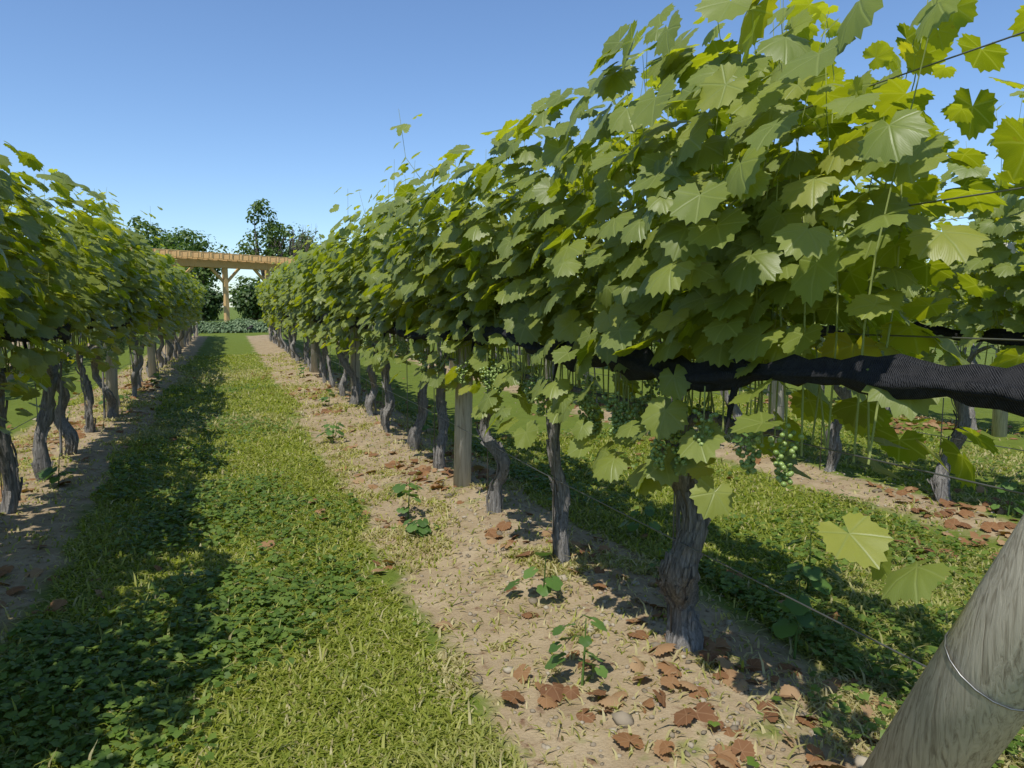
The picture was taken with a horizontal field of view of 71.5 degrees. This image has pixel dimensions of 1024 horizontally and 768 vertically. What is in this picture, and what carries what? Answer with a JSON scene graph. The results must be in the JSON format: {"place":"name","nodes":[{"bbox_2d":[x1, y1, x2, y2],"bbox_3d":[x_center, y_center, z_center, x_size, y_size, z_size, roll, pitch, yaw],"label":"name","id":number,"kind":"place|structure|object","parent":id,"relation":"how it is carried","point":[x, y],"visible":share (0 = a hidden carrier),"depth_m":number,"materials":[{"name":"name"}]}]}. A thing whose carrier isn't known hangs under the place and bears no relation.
{"place":"outdoors","nodes":[
{"label":"outdoors","id":0,"kind":"place"},
{"bbox_2d":[0,351,1023,767],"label":"grass","id":1,"kind":"structure","parent":0,"point":[392,639],"depth_m":3.62,"materials":[{"name":"green plant"}]},
{"bbox_2d":[0,307,1023,767],"bbox_3d":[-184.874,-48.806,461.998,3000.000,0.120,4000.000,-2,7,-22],"label":"ground","id":2,"kind":"structure","parent":0,"point":[404,383],"depth_m":3.76,"materials":[{"name":"beige soil"}]},
{"bbox_2d":[126,229,156,245],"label":"tree","id":3,"kind":"object","parent":2,"relation":"on","point":[149,241],"visible":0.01,"depth_m":77.74,"materials":[{"name":"green plant"}]},
{"bbox_2d":[123,215,190,250],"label":"tree","id":4,"kind":"object","parent":2,"relation":"on","point":[153,232],"depth_m":65.52,"materials":[{"name":"green plant"}]},
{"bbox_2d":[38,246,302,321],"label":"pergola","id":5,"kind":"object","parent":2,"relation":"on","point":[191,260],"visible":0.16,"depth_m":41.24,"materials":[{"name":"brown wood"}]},
{"bbox_2d":[149,227,221,284],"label":"tree","id":6,"kind":"object","parent":2,"relation":"on","point":[196,272],"depth_m":70.81,"materials":[{"name":"green plant"}]},
{"bbox_2d":[157,226,231,288],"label":"tree","id":7,"kind":"object","parent":2,"relation":"on","point":[184,233],"depth_m":61.14,"materials":[{"name":"green plant"}]},
{"bbox_2d":[200,283,223,321],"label":"small tree","id":8,"kind":"object","parent":2,"relation":"on","point":[213,301],"depth_m":49.23,"materials":[{"name":"green plant"}]},
{"bbox_2d":[75,317,371,334],"bbox_3d":[-14.486,-3.229,38.907,34.260,1.032,1.634,-3,7,-23],"label":"lavender hedge","id":9,"kind":"object","parent":2,"relation":"on","point":[241,325],"visible":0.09,"depth_m":38.23,"materials":[{"name":"green plant"}]},
{"bbox_2d":[229,275,259,310],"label":"small tree","id":10,"kind":"object","parent":2,"relation":"on","point":[235,292],"visible":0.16,"depth_m":60.85,"materials":[{"name":"green plant"}]},
{"bbox_2d":[229,280,265,320],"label":"small tree","id":11,"kind":"object","parent":2,"relation":"on","point":[248,300],"depth_m":47.79,"materials":[{"name":"green plant"}]},
{"bbox_2d":[232,198,301,320],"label":"tall tree","id":12,"kind":"object","parent":2,"relation":"on","point":[272,227],"depth_m":68.56,"materials":[{"name":"green plant"}]},
{"bbox_2d":[269,226,320,256],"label":"tree","id":13,"kind":"object","parent":2,"relation":"on","point":[296,248],"visible":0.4,"depth_m":68.30,"materials":[{"name":"green plant"}]},
{"bbox_2d":[283,231,322,257],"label":"tree","id":14,"kind":"object","parent":2,"relation":"on","point":[296,240],"visible":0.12,"depth_m":78.94,"materials":[{"name":"green plant"}]},
{"bbox_2d":[0,332,943,632],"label":"training stakes","id":15,"kind":"object","parent":2,"relation":"on","point":[434,428],"visible":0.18,"depth_m":5.82,"materials":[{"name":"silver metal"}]},
{"bbox_2d":[0,318,994,650],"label":"vine trunks","id":16,"kind":"object","parent":2,"relation":"on","point":[64,426],"visible":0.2,"depth_m":5.57,"materials":[{"name":"brown wood"}]},
{"bbox_2d":[0,358,971,651],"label":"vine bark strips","id":17,"kind":"object","parent":16,"relation":"attached to","point":[684,560],"visible":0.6,"depth_m":4.54,"materials":[{"name":"brown wood"}]},
{"bbox_2d":[0,382,1015,767],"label":"soil clods","id":18,"kind":"object","parent":2,"relation":"on","point":[622,718],"visible":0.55,"depth_m":3.16,"materials":[{"name":"brown soil"}]},
{"bbox_2d":[0,353,1023,767],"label":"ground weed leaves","id":19,"kind":"object","parent":2,"relation":"on","point":[90,679],"visible":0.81,"depth_m":3.07,"materials":[{"name":"green plant"}]},
{"bbox_2d":[0,368,1023,767],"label":"dead leaves","id":20,"kind":"object","parent":2,"relation":"on","point":[550,696],"visible":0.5,"depth_m":2.74,"materials":[{"name":"brown plant"}]},
{"bbox_2d":[28,217,1015,487],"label":"trellis line posts","id":21,"kind":"object","parent":2,"relation":"on","point":[462,457],"visible":0.06,"depth_m":6.36,"materials":[{"name":"wood"}]},
{"bbox_2d":[37,365,1023,677],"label":"broad weeds","id":22,"kind":"object","parent":2,"relation":"on","point":[783,629],"visible":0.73,"depth_m":3.39,"materials":[{"name":"plant"}]},
{"bbox_2d":[58,370,1010,685],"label":"weed stems","id":23,"kind":"object","parent":2,"relation":"on","point":[646,526],"visible":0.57,"depth_m":3.38,"materials":[{"name":"green plant"}]},
{"bbox_2d":[124,319,1023,767],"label":"trellis end posts","id":24,"kind":"object","parent":2,"relation":"on","point":[946,715],"visible":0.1,"depth_m":1.43,"materials":[{"name":"grey wood"}]},
{"bbox_2d":[0,169,193,371],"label":"vine shoots","id":25,"kind":"object","parent":24,"relation":"attached to","point":[4,350],"visible":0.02,"depth_m":6.58,"materials":[{"name":"green plant"}]},
{"bbox_2d":[0,141,129,434],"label":"vine leaves","id":26,"kind":"object","parent":25,"relation":"attached to","point":[22,313],"visible":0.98,"depth_m":4.90,"materials":[{"name":"green plant"}]},
{"bbox_2d":[60,189,187,363],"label":"vine leaves","id":27,"kind":"object","parent":25,"relation":"attached to","point":[152,282],"visible":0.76,"depth_m":9.67,"materials":[{"name":"green plant"}]},
{"bbox_2d":[161,259,206,330],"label":"vine leaves","id":28,"kind":"object","parent":25,"relation":"attached to","point":[195,299],"visible":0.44,"depth_m":22.56,"materials":[{"name":"green plant"}]},
{"bbox_2d":[1,310,1023,433],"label":"rolled netting","id":29,"kind":"object","parent":24,"relation":"attached to","point":[901,377],"visible":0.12,"depth_m":1.77,"materials":[{"name":"black plastic"}]},
{"bbox_2d":[10,31,1023,711],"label":"trellis wires","id":30,"kind":"object","parent":24,"relation":"attached to","point":[832,415],"visible":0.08,"depth_m":1.85,"materials":[{"name":"grey metal"}]},
{"bbox_2d":[262,0,937,464],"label":"vine shoots","id":31,"kind":"object","parent":24,"relation":"attached to","point":[616,390],"visible":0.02,"depth_m":2.35,"materials":[{"name":"green plant"}]},
{"bbox_2d":[254,261,296,329],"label":"vine leaves","id":32,"kind":"object","parent":31,"relation":"attached to","point":[262,293],"visible":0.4,"depth_m":22.54,"materials":[{"name":"green plant"}]},
{"bbox_2d":[269,214,388,356],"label":"vine leaves","id":33,"kind":"object","parent":31,"relation":"attached to","point":[303,290],"visible":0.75,"depth_m":11.30,"materials":[{"name":"green plant"}]},
{"bbox_2d":[4,329,803,486],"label":"grape bunches","id":34,"kind":"object","parent":31,"relation":"hanging from","point":[618,420],"visible":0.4,"depth_m":2.71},
{"bbox_2d":[1,324,992,458],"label":"grape stalks","id":35,"kind":"object","parent":34,"relation":"on","point":[624,394],"visible":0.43,"depth_m":2.82,"materials":[{"name":"green"}]},
{"bbox_2d":[320,0,1023,605],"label":"vine leaves","id":36,"kind":"object","parent":31,"relation":"attached to","point":[700,268],"visible":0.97,"depth_m":2.13,"materials":[{"name":"green plant"}]},
{"bbox_2d":[632,95,1023,364],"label":"vine shoots","id":37,"kind":"object","parent":24,"relation":"attached to","point":[974,274],"visible":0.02,"depth_m":4.58,"materials":[{"name":"green plant"}]},
{"bbox_2d":[0,0,1023,306],"label":"sky","id":38,"kind":"structure","parent":0,"point":[200,112],"materials":[{"name":"blue"}]},
{"bbox_2d":[573,90,1023,387],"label":"vine leaves","id":39,"kind":"object","parent":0,"point":[1002,259],"visible":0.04,"depth_m":4.40,"materials":[{"name":"green plant"}]},
{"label":"vine leaves","id":40,"kind":"object","parent":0,"visible":0},
{"bbox_2d":[763,217,1023,359],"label":"vine leaves","id":41,"kind":"object","parent":40,"relation":"attached to","point":[956,286],"visible":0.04,"depth_m":7.93,"materials":[{"name":"green plant"}]},
{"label":"vine leaves","id":42,"kind":"object","parent":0,"visible":0},
{"bbox_2d":[911,249,1022,345],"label":"vine leaves","id":43,"kind":"object","parent":42,"relation":"attached to","point":[952,312],"visible":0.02,"depth_m":10.96,"materials":[{"name":"green plant"}]}
]}

